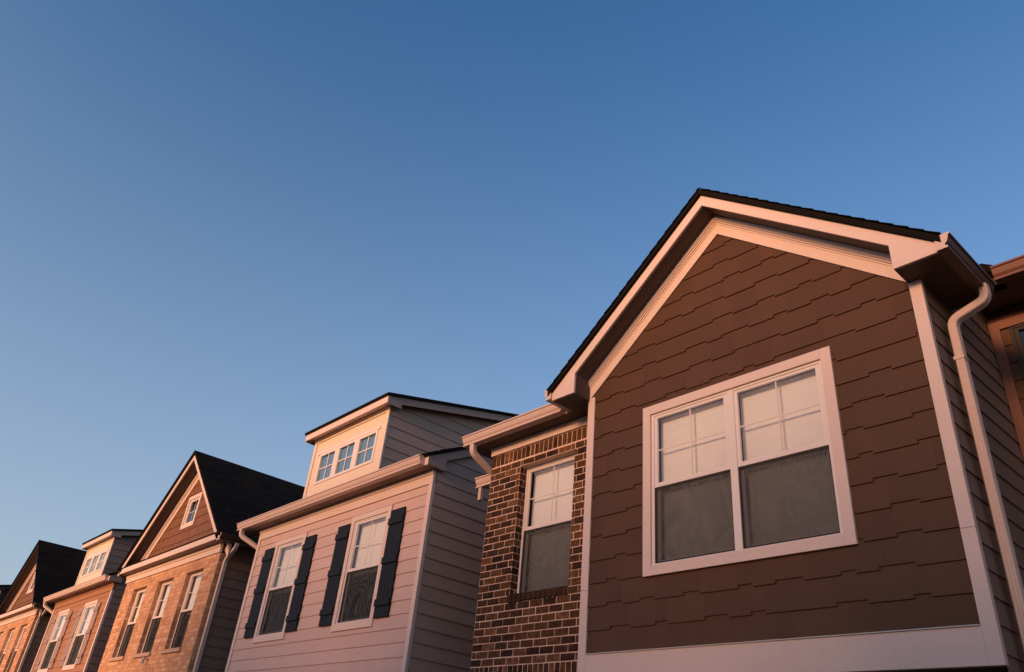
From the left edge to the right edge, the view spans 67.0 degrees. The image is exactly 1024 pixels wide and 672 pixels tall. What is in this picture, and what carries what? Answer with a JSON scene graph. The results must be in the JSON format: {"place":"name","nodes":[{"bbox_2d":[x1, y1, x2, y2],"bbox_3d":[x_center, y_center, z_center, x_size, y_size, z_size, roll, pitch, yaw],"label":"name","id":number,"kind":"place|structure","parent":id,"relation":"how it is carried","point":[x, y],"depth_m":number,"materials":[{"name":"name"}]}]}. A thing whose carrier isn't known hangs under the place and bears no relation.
{"place":"outdoors","nodes":[
{"label":"outdoors","id":0,"kind":"place"},
{"bbox_2d":[0,585,10,601],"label":"townhouse","id":1,"kind":"structure","parent":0,"point":[4,589],"depth_m":32.59,"materials":[{"name":"black"}]},
{"bbox_2d":[0,540,86,671],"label":"townhouse","id":2,"kind":"structure","parent":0,"point":[48,569],"depth_m":27.36,"materials":[{"name":"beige brick"}]},
{"bbox_2d":[0,629,14,664],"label":"window","id":3,"kind":"structure","parent":2,"relation":"in","point":[11,634],"depth_m":27.42,"materials":[{"name":"plastic"}]},
{"bbox_2d":[6,626,26,671],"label":"window","id":4,"kind":"structure","parent":2,"relation":"in","point":[24,628],"depth_m":26.21,"materials":[{"name":"plastic"}]},
{"bbox_2d":[26,571,35,593],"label":"window","id":5,"kind":"structure","parent":2,"relation":"in","point":[31,587],"depth_m":28.37,"materials":[{"name":"plastic"}]},
{"bbox_2d":[30,529,142,671],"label":"townhouse","id":6,"kind":"structure","parent":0,"point":[80,624],"depth_m":22.52,"materials":[{"name":"beige"}]},
{"bbox_2d":[37,608,70,671],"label":"window","id":7,"kind":"structure","parent":6,"relation":"in","point":[43,667],"depth_m":23.47,"materials":[{"name":"plastic"}]},
{"bbox_2d":[61,599,105,670],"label":"window","id":8,"kind":"structure","parent":6,"relation":"in","point":[87,613],"depth_m":21.66,"materials":[{"name":"plastic"}]},
{"bbox_2d":[98,450,304,671],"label":"townhouse","id":9,"kind":"structure","parent":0,"point":[184,568],"depth_m":17.47,"materials":[{"name":"beige brick"}]},
{"bbox_2d":[116,589,145,656],"bbox_3d":[-8.850,6.967,18.653,0.550,1.580,0.924,29,-38,-33],"label":"window","id":10,"kind":"structure","parent":9,"relation":"in","point":[140,594],"depth_m":18.70,"materials":[{"name":"glass"}]},
{"bbox_2d":[141,580,172,652],"bbox_3d":[-7.727,6.420,17.545,0.550,1.580,0.924,29,-38,-33],"label":"window","id":11,"kind":"structure","parent":9,"relation":"in","point":[158,612],"depth_m":17.59,"materials":[{"name":"glass"}]},
{"bbox_2d":[170,571,202,648],"bbox_3d":[-6.598,5.869,16.430,0.550,1.580,0.924,29,-38,-33],"label":"window","id":12,"kind":"structure","parent":9,"relation":"in","point":[185,613],"depth_m":16.47,"materials":[{"name":"glass"}]},
{"bbox_2d":[180,492,202,529],"bbox_3d":[-7.506,4.320,18.753,0.574,0.815,0.790,29,-38,-33],"label":"window","id":13,"kind":"structure","parent":9,"relation":"in","point":[191,511],"depth_m":18.75,"materials":[{"name":"plastic"}]},
{"bbox_2d":[225,392,573,671],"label":"townhouse","id":14,"kind":"structure","parent":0,"point":[368,547],"depth_m":12.28,"materials":[{"name":"beige wood"}]},
{"bbox_2d":[252,532,307,642],"bbox_3d":[-3.909,4.572,13.869,0.572,1.805,1.145,29,-38,-33],"label":"window","id":15,"kind":"structure","parent":14,"relation":"in","point":[279,589],"depth_m":13.80,"materials":[{"name":"glass"}]},
{"bbox_2d":[330,505,393,631],"bbox_3d":[-2.118,3.698,12.100,0.572,1.805,1.145,29,-38,-33],"label":"window","id":16,"kind":"structure","parent":14,"relation":"in","point":[360,576],"depth_m":12.01,"materials":[{"name":"plastic"}]},
{"bbox_2d":[0,0,1023,584],"label":"sky","id":17,"kind":"structure","parent":0,"point":[230,230],"materials":[{"name":"blue"}]},
{"bbox_2d":[462,187,1023,671],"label":"townhouse","id":18,"kind":"structure","parent":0,"point":[788,437],"depth_m":7.16,"materials":[{"name":"brown wood"}]},
{"bbox_2d":[517,454,574,592],"bbox_3d":[0.655,2.398,9.584,0.550,1.628,0.977,29,-38,-33],"label":"window","id":19,"kind":"structure","parent":18,"relation":"in","point":[544,563],"depth_m":9.52,"materials":[{"name":"glass"}]},
{"bbox_2d":[643,346,858,577],"bbox_3d":[2.277,1.327,7.408,0.572,1.808,2.149,29,-38,-33],"label":"window","id":20,"kind":"structure","parent":18,"relation":"in","point":[752,466],"depth_m":7.20,"materials":[{"name":"plastic"}]},
{"bbox_2d":[1009,323,1023,380],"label":"window","id":21,"kind":"structure","parent":18,"relation":"in","point":[1017,331],"depth_m":7.43,"materials":[{"name":"clear glass"}]}
]}

